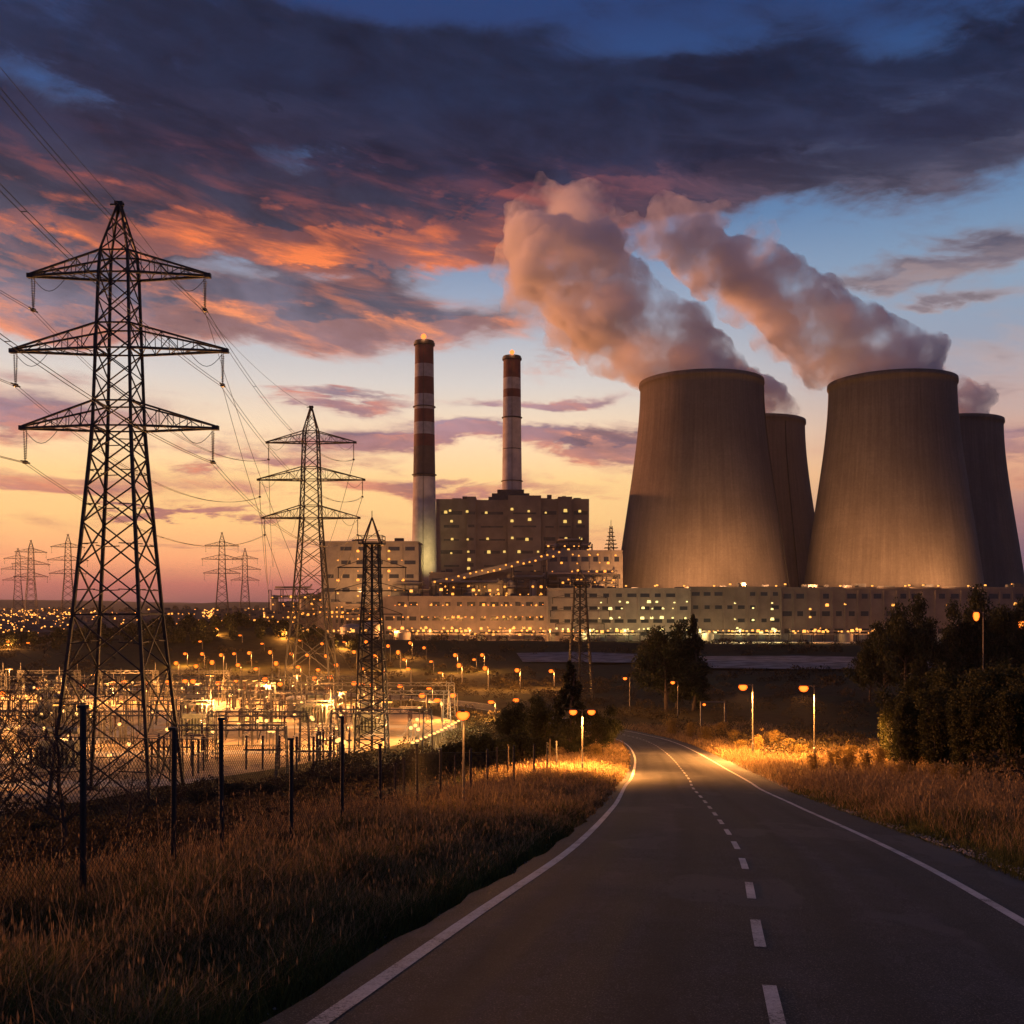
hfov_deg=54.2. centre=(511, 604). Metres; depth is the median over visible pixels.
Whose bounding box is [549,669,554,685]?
street lamp
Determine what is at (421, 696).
street lamp
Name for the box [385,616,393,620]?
window
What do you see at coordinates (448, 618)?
window
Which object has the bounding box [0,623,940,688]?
scrub
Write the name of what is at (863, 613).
window
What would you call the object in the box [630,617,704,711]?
broadleaf tree
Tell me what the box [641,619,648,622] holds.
window
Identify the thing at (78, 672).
switchyard gantry
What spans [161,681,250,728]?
switchyard gantry
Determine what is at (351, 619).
shed
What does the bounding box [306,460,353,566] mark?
power line
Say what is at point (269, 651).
street lamp
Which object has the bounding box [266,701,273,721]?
insulator post
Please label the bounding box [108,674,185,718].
switchyard gantry
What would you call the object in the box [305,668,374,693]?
switchyard gantry
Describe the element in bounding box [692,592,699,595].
window
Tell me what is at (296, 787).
round bush
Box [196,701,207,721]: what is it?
yard light
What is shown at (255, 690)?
insulator post
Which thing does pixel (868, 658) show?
broadleaf tree
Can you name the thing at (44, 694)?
switchyard gantry
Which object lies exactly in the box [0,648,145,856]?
bare tree
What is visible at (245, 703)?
switchyard gantry
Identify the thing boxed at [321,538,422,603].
boiler block
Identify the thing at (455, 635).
door
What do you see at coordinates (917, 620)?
broadleaf tree
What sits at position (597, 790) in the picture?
grass
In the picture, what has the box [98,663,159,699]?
switchyard gantry
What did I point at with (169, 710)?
insulator post
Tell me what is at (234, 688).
insulator post
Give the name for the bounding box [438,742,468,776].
round bush
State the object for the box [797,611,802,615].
window
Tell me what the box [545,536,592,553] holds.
pipework
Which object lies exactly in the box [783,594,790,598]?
window
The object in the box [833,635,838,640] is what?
door
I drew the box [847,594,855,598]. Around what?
window
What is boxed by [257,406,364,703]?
pylon
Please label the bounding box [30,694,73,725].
transformer
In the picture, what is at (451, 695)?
street lamp
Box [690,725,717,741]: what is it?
golden shrub
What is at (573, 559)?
window
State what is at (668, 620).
window
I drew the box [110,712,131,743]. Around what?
insulator post
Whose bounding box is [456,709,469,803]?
street lamp
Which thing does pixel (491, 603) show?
window
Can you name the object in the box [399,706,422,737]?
insulator post
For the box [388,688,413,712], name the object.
insulator post
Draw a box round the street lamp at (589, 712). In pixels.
[569,709,595,767]
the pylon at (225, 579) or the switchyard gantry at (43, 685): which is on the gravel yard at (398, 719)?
the switchyard gantry at (43, 685)
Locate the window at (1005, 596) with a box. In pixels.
[1003,594,1009,598]
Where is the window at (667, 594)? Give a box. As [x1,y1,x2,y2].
[666,593,674,596]
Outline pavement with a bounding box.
[1,641,861,643]
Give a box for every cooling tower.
[621,368,789,587]
[765,413,814,586]
[804,368,984,586]
[959,413,1023,586]
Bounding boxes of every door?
[454,634,460,639]
[525,634,530,640]
[549,634,554,640]
[600,635,606,640]
[626,635,632,640]
[736,635,741,640]
[759,635,764,640]
[782,634,787,640]
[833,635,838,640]
[859,635,864,640]
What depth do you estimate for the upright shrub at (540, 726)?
96.46 m
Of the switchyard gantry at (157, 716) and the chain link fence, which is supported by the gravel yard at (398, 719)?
the switchyard gantry at (157, 716)
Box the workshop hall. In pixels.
[781,583,1023,640]
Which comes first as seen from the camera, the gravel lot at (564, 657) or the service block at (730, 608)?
the gravel lot at (564, 657)
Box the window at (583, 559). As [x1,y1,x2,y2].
[581,557,588,561]
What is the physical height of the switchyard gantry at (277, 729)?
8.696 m
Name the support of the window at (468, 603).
in the switch hall
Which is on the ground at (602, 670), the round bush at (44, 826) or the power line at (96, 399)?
the round bush at (44, 826)
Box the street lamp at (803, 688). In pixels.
[799,684,815,753]
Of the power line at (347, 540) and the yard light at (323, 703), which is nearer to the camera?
the yard light at (323, 703)
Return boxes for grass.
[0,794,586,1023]
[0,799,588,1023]
[99,746,629,860]
[227,735,630,835]
[621,719,1023,824]
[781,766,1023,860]
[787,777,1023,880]
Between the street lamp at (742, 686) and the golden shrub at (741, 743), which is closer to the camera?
the street lamp at (742, 686)
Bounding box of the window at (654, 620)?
[653,619,661,622]
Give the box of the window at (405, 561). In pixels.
[404,560,415,563]
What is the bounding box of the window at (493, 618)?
[491,616,497,620]
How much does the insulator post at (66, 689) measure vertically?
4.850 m
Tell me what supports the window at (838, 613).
in the workshop hall
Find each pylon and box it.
[1,548,33,622]
[8,201,228,807]
[11,540,49,624]
[47,534,88,626]
[202,532,241,621]
[230,548,260,619]
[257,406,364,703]
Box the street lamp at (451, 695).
[450,693,457,711]
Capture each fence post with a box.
[394,763,395,798]
[402,757,404,792]
[454,755,455,787]
[496,747,497,777]
[507,745,508,772]
[549,739,550,763]
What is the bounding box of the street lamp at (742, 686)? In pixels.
[738,683,753,751]
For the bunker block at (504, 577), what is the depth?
640.00 m
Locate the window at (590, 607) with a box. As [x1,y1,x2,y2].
[589,606,596,609]
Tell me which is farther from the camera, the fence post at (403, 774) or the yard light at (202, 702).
the yard light at (202, 702)
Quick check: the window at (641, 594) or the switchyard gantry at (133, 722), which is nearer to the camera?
the switchyard gantry at (133, 722)
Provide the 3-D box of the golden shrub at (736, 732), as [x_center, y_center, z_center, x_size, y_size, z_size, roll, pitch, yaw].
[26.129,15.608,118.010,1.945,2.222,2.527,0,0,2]
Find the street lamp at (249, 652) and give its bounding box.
[247,651,251,668]
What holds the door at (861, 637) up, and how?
in the workshop hall
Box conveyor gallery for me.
[431,550,562,595]
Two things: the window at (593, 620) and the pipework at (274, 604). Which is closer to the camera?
the window at (593, 620)
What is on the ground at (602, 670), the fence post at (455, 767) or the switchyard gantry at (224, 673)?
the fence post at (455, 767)
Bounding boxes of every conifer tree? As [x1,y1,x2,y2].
[546,660,593,752]
[668,614,710,710]
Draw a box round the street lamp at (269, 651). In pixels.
[268,650,272,671]
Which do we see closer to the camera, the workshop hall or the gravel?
the gravel
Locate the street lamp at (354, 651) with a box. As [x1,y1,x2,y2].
[352,650,356,668]
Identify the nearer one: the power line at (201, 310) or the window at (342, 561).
the power line at (201, 310)
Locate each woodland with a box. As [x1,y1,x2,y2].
[0,610,294,648]
[5,605,265,618]
[154,617,361,649]
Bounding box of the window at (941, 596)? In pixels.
[939,594,944,598]
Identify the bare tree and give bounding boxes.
[0,643,116,831]
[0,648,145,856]
[87,739,181,844]
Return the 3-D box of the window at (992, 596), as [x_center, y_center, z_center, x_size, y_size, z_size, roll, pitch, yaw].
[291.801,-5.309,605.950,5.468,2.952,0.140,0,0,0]
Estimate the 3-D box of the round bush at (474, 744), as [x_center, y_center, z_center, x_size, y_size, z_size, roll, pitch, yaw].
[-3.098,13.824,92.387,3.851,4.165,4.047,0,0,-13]
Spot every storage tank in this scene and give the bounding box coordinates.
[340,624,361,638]
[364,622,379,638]
[393,630,410,639]
[573,632,586,641]
[702,632,713,642]
[839,632,852,642]
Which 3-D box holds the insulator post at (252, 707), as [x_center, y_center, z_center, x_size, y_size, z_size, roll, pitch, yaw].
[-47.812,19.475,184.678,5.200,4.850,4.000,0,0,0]
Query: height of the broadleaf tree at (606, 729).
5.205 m
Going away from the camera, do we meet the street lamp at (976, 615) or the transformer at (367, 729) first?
the transformer at (367, 729)
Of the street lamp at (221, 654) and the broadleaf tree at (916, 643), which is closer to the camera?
the broadleaf tree at (916, 643)
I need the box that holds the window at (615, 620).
[614,619,623,622]
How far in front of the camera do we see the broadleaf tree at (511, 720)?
107.21 m
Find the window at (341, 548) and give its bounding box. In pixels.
[340,547,351,550]
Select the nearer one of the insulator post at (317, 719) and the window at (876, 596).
the insulator post at (317, 719)
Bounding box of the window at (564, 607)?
[563,606,570,609]
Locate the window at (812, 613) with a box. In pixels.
[810,611,815,615]
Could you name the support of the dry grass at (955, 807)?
on the ground at (602, 670)
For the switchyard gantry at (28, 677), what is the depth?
208.85 m
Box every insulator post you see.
[0,697,25,723]
[0,744,37,785]
[52,688,75,701]
[62,698,91,724]
[98,706,121,736]
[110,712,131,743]
[122,698,154,725]
[123,684,147,706]
[140,680,160,699]
[142,734,169,774]
[146,682,166,703]
[153,698,182,724]
[153,729,192,765]
[169,719,205,752]
[179,695,208,711]
[183,734,217,775]
[197,683,220,705]
[220,685,241,708]
[222,707,255,736]
[223,680,244,700]
[238,696,267,723]
[240,701,269,727]
[242,731,282,768]
[244,680,265,701]
[248,683,270,705]
[254,708,286,738]
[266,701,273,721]
[272,692,294,718]
[292,684,316,695]
[293,732,333,770]
[302,727,337,766]
[315,709,346,738]
[315,723,351,758]
[318,683,336,695]
[339,688,361,712]
[339,703,365,716]
[364,696,388,708]
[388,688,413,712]
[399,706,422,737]
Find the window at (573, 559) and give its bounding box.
[571,557,577,561]
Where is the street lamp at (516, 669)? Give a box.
[515,668,520,687]
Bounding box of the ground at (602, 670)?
[0,600,1023,1023]
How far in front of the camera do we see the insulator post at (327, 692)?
218.15 m
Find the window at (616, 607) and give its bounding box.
[615,606,622,609]
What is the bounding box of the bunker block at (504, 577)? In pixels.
[429,569,556,595]
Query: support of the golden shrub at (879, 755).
on the ground at (602, 670)
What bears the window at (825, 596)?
in the workshop hall
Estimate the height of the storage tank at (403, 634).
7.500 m
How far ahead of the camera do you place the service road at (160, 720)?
149.28 m
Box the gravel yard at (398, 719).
[0,693,457,813]
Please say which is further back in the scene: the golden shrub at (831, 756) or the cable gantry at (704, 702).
the cable gantry at (704, 702)
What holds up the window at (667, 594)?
in the turbine hall
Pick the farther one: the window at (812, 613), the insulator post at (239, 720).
the window at (812, 613)
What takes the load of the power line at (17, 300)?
attached to the pylon at (99, 271)
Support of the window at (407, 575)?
in the boiler block at (402, 552)
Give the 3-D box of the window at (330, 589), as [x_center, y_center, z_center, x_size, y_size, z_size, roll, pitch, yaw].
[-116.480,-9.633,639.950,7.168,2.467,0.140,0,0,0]
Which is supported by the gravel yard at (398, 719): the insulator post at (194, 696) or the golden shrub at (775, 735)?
the insulator post at (194, 696)
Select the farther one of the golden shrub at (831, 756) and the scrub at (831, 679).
the scrub at (831, 679)
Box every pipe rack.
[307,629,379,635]
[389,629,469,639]
[480,630,545,633]
[560,629,640,641]
[699,629,780,641]
[789,629,872,641]
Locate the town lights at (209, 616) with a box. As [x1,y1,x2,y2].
[0,607,350,632]
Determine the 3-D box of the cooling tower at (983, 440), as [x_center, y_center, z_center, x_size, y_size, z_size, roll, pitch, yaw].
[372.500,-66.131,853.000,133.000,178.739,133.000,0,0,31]
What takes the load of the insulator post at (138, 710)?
on the gravel yard at (398, 719)
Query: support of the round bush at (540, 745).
on the ground at (602, 670)
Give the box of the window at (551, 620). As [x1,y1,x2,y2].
[550,619,558,622]
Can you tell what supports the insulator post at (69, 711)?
on the gravel yard at (398, 719)
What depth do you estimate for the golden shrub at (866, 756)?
65.91 m
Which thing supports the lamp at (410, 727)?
on the ground at (602, 670)
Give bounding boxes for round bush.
[19,820,60,833]
[245,782,276,796]
[282,780,312,796]
[312,774,339,789]
[344,772,367,788]
[367,770,399,786]
[396,765,423,781]
[419,754,449,778]
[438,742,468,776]
[459,733,494,774]
[479,738,517,767]
[503,731,532,762]
[521,737,553,759]
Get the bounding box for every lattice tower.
[335,517,408,752]
[550,570,609,699]
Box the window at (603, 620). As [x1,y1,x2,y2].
[602,619,610,622]
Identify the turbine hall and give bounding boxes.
[546,586,690,640]
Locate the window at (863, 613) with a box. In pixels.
[861,611,868,615]
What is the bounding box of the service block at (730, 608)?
[684,583,781,640]
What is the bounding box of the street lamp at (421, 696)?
[419,692,426,718]
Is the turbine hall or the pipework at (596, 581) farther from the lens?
the pipework at (596, 581)
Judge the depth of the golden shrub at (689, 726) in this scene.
139.96 m
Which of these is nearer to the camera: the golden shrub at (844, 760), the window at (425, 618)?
the golden shrub at (844, 760)
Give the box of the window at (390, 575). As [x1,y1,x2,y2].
[389,574,398,577]
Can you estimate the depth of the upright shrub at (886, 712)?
75.97 m
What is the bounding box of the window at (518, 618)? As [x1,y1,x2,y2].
[514,616,520,620]
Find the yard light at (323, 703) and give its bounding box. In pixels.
[317,702,327,728]
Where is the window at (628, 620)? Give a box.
[627,619,635,622]
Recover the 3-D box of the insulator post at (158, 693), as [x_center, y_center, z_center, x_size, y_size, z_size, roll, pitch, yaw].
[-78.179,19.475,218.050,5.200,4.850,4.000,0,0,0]
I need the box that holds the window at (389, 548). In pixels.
[388,547,399,550]
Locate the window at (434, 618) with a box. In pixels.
[432,616,439,620]
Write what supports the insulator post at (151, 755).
on the gravel yard at (398, 719)
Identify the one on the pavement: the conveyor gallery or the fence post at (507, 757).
the conveyor gallery
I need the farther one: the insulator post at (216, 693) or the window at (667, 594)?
the window at (667, 594)
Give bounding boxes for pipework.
[268,584,318,610]
[391,580,432,595]
[435,578,499,595]
[504,573,546,595]
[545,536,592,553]
[547,570,618,587]
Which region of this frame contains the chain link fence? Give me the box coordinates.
[0,704,556,930]
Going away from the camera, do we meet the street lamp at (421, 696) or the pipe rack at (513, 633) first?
the street lamp at (421, 696)
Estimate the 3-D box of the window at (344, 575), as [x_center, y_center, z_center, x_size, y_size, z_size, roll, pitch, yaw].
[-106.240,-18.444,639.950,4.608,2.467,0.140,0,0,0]
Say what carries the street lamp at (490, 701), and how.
on the ground at (602, 670)
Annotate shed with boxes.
[149,607,202,625]
[213,608,263,620]
[265,605,297,628]
[278,601,297,606]
[299,592,320,630]
[317,599,350,637]
[344,603,382,632]
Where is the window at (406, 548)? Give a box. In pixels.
[405,547,414,550]
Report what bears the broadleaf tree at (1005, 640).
on the ground at (602, 670)
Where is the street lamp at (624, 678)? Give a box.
[623,677,629,710]
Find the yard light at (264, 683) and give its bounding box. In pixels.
[261,682,270,701]
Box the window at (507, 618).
[503,616,509,620]
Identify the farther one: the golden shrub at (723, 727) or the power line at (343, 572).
the power line at (343, 572)
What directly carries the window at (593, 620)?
in the turbine hall
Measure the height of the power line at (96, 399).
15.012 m
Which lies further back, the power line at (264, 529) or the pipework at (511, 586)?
the pipework at (511, 586)
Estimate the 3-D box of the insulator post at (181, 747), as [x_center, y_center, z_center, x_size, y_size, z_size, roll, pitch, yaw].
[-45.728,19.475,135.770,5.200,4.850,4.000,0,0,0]
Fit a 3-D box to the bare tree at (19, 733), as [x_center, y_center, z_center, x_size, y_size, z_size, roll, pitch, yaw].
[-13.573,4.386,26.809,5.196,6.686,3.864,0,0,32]
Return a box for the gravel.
[260,761,1023,1023]
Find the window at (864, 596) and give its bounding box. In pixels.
[862,594,867,598]
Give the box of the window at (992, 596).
[989,594,997,598]
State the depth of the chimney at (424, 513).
683.64 m
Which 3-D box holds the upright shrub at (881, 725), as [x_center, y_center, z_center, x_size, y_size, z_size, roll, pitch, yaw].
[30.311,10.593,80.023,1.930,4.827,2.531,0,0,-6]
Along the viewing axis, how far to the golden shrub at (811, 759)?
65.87 m
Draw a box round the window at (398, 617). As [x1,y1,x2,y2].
[397,616,404,620]
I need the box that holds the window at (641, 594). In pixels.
[640,593,648,596]
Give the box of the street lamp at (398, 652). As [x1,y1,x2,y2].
[396,650,400,670]
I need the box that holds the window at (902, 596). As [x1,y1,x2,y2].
[900,594,905,598]
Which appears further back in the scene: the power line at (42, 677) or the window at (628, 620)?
the window at (628, 620)
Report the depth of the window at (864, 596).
605.89 m
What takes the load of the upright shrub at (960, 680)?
on the ground at (602, 670)
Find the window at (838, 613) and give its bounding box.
[836,611,841,615]
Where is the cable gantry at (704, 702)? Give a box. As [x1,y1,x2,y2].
[700,701,725,730]
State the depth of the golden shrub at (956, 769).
43.87 m
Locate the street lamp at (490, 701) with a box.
[488,700,495,717]
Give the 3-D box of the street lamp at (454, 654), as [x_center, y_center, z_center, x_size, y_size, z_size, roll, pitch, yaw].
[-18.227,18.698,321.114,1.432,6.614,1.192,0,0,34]
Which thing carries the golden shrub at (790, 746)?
on the ground at (602, 670)
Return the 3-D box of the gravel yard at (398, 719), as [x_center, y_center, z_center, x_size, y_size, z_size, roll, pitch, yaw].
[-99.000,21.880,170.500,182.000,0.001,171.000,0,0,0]
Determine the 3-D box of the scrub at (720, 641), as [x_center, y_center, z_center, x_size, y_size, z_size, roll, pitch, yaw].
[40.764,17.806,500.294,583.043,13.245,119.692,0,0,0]
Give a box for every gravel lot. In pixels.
[517,652,636,662]
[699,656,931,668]
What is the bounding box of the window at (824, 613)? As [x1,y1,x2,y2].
[822,611,829,615]
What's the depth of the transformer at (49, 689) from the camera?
216.84 m
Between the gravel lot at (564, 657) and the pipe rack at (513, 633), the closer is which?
the gravel lot at (564, 657)
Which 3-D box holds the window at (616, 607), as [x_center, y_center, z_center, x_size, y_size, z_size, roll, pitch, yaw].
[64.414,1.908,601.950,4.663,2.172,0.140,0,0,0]
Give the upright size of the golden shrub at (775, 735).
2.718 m
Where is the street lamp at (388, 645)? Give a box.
[386,644,390,661]
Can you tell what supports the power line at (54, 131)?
attached to the pylon at (99, 271)
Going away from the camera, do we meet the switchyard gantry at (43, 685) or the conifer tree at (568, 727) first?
the conifer tree at (568, 727)
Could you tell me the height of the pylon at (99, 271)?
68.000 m
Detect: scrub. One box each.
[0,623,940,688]
[0,765,505,888]
[49,633,867,653]
[237,674,840,795]
[628,674,1023,781]
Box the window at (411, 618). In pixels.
[409,616,415,620]
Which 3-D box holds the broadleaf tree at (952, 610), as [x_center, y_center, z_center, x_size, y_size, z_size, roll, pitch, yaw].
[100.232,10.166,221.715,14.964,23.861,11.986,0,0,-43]
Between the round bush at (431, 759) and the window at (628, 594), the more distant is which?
the window at (628, 594)
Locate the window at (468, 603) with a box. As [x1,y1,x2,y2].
[467,602,474,605]
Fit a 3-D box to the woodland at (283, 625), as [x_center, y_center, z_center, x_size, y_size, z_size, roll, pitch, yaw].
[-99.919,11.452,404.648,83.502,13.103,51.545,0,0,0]
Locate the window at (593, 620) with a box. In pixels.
[589,619,597,622]
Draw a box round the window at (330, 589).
[324,588,335,591]
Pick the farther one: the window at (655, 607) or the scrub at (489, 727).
the window at (655, 607)
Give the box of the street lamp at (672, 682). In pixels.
[670,681,677,715]
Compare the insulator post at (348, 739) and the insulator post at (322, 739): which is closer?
the insulator post at (322, 739)
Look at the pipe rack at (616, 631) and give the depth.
586.45 m
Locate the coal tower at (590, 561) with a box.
[546,549,622,587]
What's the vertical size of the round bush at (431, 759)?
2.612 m
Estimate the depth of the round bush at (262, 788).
91.95 m
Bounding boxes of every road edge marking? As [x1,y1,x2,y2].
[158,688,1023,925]
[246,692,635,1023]
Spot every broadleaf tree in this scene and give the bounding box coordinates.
[488,700,530,738]
[575,704,623,752]
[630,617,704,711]
[635,639,717,707]
[843,636,891,701]
[857,612,910,703]
[867,591,941,688]
[907,611,949,688]
[938,584,1023,677]
[938,597,988,677]
[976,597,1023,675]
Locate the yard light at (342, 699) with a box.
[337,690,346,715]
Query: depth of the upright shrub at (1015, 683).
63.81 m
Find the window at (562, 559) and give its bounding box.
[560,557,567,561]
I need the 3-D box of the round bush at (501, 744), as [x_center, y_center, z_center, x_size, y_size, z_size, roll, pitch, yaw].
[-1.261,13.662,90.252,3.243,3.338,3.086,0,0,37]
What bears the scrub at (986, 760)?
on the ground at (602, 670)
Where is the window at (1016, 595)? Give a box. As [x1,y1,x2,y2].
[1015,594,1022,598]
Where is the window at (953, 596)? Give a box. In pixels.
[951,594,958,598]
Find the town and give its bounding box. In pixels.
[0,609,309,639]
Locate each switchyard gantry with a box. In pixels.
[0,663,81,698]
[0,668,46,702]
[0,670,6,699]
[0,681,53,726]
[1,699,57,737]
[6,674,88,718]
[17,689,112,743]
[53,699,181,759]
[55,668,124,708]
[57,682,149,730]
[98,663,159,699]
[105,689,215,744]
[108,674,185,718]
[137,668,213,708]
[151,711,288,781]
[161,663,230,700]
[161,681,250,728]
[194,674,276,718]
[196,699,310,761]
[226,668,296,709]
[240,689,335,744]
[259,681,346,730]
[294,674,369,717]
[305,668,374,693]
[328,697,433,758]
[368,681,450,730]
[380,673,455,718]
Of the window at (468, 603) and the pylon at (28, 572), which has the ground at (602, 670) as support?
the pylon at (28, 572)
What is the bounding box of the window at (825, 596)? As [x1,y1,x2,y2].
[823,594,828,598]
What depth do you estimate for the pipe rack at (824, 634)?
586.45 m
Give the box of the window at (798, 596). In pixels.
[796,594,803,598]
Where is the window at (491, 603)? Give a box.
[490,602,498,605]
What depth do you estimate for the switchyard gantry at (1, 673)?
228.29 m
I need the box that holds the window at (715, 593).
[714,592,721,595]
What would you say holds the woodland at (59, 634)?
on the ground at (602, 670)
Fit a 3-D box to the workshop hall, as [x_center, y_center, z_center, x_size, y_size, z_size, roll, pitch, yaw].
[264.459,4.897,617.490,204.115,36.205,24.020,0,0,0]
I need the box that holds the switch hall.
[383,592,547,640]
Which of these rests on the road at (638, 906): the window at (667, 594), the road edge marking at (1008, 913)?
the road edge marking at (1008, 913)
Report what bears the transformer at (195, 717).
on the gravel yard at (398, 719)
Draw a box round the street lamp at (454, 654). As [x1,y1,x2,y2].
[453,653,457,673]
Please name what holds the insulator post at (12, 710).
on the gravel yard at (398, 719)
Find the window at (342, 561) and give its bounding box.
[341,560,350,563]
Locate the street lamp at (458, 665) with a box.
[457,663,462,686]
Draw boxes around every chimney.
[412,334,436,595]
[501,350,522,489]
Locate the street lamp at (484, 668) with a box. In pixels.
[483,666,488,689]
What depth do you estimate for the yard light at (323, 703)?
153.59 m
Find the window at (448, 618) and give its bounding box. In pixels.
[444,616,450,620]
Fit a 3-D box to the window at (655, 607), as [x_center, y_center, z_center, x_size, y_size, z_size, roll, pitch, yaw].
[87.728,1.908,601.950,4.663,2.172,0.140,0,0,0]
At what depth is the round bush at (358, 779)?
91.59 m
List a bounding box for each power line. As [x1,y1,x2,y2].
[0,67,117,203]
[0,88,206,310]
[0,184,222,384]
[0,290,34,310]
[0,333,214,462]
[0,456,26,462]
[0,637,205,678]
[0,661,101,695]
[1,642,125,704]
[15,386,259,501]
[25,463,258,546]
[42,318,265,460]
[126,215,308,406]
[204,311,352,460]
[205,313,362,682]
[212,463,356,546]
[221,387,362,501]
[222,387,335,687]
[260,504,270,582]
[264,536,272,602]
[268,460,273,565]
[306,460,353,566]
[307,538,356,604]
[308,499,361,584]
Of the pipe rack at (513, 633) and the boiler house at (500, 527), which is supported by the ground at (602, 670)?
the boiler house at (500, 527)
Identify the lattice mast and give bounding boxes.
[604,526,617,549]
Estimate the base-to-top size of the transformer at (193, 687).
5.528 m
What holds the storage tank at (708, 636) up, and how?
on the pavement
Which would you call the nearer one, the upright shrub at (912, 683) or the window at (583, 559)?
the upright shrub at (912, 683)
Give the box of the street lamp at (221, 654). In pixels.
[219,653,223,669]
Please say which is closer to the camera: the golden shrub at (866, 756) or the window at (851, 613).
the golden shrub at (866, 756)
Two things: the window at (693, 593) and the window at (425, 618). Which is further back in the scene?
the window at (693, 593)
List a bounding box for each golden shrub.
[583,742,609,757]
[661,714,684,734]
[684,721,696,737]
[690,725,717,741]
[712,721,730,738]
[727,727,740,743]
[733,740,751,748]
[754,734,763,751]
[760,728,786,746]
[781,738,796,755]
[791,744,808,757]
[805,752,822,769]
[824,751,836,765]
[828,747,848,765]
[835,741,864,764]
[840,755,854,771]
[859,752,874,770]
[868,747,889,764]
[893,762,919,777]
[927,761,947,780]
[939,763,986,786]
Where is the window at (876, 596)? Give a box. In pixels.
[874,594,880,598]
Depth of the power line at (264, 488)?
129.62 m
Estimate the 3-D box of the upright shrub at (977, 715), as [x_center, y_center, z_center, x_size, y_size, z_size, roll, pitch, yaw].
[28.636,7.460,60.335,3.561,5.999,3.271,0,0,24]
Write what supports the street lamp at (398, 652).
on the ground at (602, 670)
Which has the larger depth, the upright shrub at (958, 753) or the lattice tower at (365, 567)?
the lattice tower at (365, 567)
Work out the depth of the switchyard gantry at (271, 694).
173.81 m
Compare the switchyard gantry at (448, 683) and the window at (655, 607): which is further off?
the window at (655, 607)
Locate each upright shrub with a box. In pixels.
[522,691,564,753]
[871,683,907,764]
[877,715,891,763]
[890,693,925,767]
[891,673,931,766]
[911,682,955,770]
[916,661,959,765]
[944,688,977,766]
[947,667,994,766]
[954,660,1020,767]
[955,679,1016,772]
[987,657,1018,686]
[989,683,1023,769]
[999,665,1023,759]
[1001,663,1023,693]
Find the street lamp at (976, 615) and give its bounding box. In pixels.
[973,610,983,668]
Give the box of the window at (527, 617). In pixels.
[526,616,533,620]
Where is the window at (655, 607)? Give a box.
[654,606,661,609]
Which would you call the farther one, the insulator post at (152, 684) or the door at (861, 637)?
the door at (861, 637)
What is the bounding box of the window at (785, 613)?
[783,611,791,615]
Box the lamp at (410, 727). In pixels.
[409,726,412,747]
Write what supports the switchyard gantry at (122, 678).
on the gravel yard at (398, 719)
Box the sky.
[0,0,1023,602]
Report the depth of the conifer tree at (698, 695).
205.18 m
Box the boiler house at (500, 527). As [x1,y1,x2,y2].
[436,490,588,571]
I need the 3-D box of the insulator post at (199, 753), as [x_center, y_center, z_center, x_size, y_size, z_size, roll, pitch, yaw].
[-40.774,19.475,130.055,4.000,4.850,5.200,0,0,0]
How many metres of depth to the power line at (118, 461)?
144.41 m
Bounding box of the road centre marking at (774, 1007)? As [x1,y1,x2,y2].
[654,744,785,1023]
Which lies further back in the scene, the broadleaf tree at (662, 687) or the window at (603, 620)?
the window at (603, 620)
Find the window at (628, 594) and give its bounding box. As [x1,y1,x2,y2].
[627,593,635,596]
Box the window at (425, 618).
[420,616,428,620]
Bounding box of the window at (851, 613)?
[849,611,854,615]
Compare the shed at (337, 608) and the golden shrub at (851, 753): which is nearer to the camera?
the golden shrub at (851, 753)
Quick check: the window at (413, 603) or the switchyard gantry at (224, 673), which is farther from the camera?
the window at (413, 603)
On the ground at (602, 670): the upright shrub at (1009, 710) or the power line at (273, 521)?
the upright shrub at (1009, 710)
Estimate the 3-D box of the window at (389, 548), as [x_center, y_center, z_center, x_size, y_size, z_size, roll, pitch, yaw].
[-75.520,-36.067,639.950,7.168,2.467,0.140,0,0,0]
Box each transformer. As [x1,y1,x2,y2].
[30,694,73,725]
[32,727,89,772]
[34,680,68,706]
[177,686,210,713]
[180,703,217,738]
[297,695,333,725]
[350,702,383,736]
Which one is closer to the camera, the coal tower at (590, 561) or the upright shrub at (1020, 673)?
the upright shrub at (1020, 673)
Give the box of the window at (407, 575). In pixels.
[406,574,413,577]
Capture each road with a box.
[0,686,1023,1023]
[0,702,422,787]
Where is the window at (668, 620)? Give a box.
[667,619,674,622]
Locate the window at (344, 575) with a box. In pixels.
[342,574,349,577]
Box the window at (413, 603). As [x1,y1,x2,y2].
[409,602,416,605]

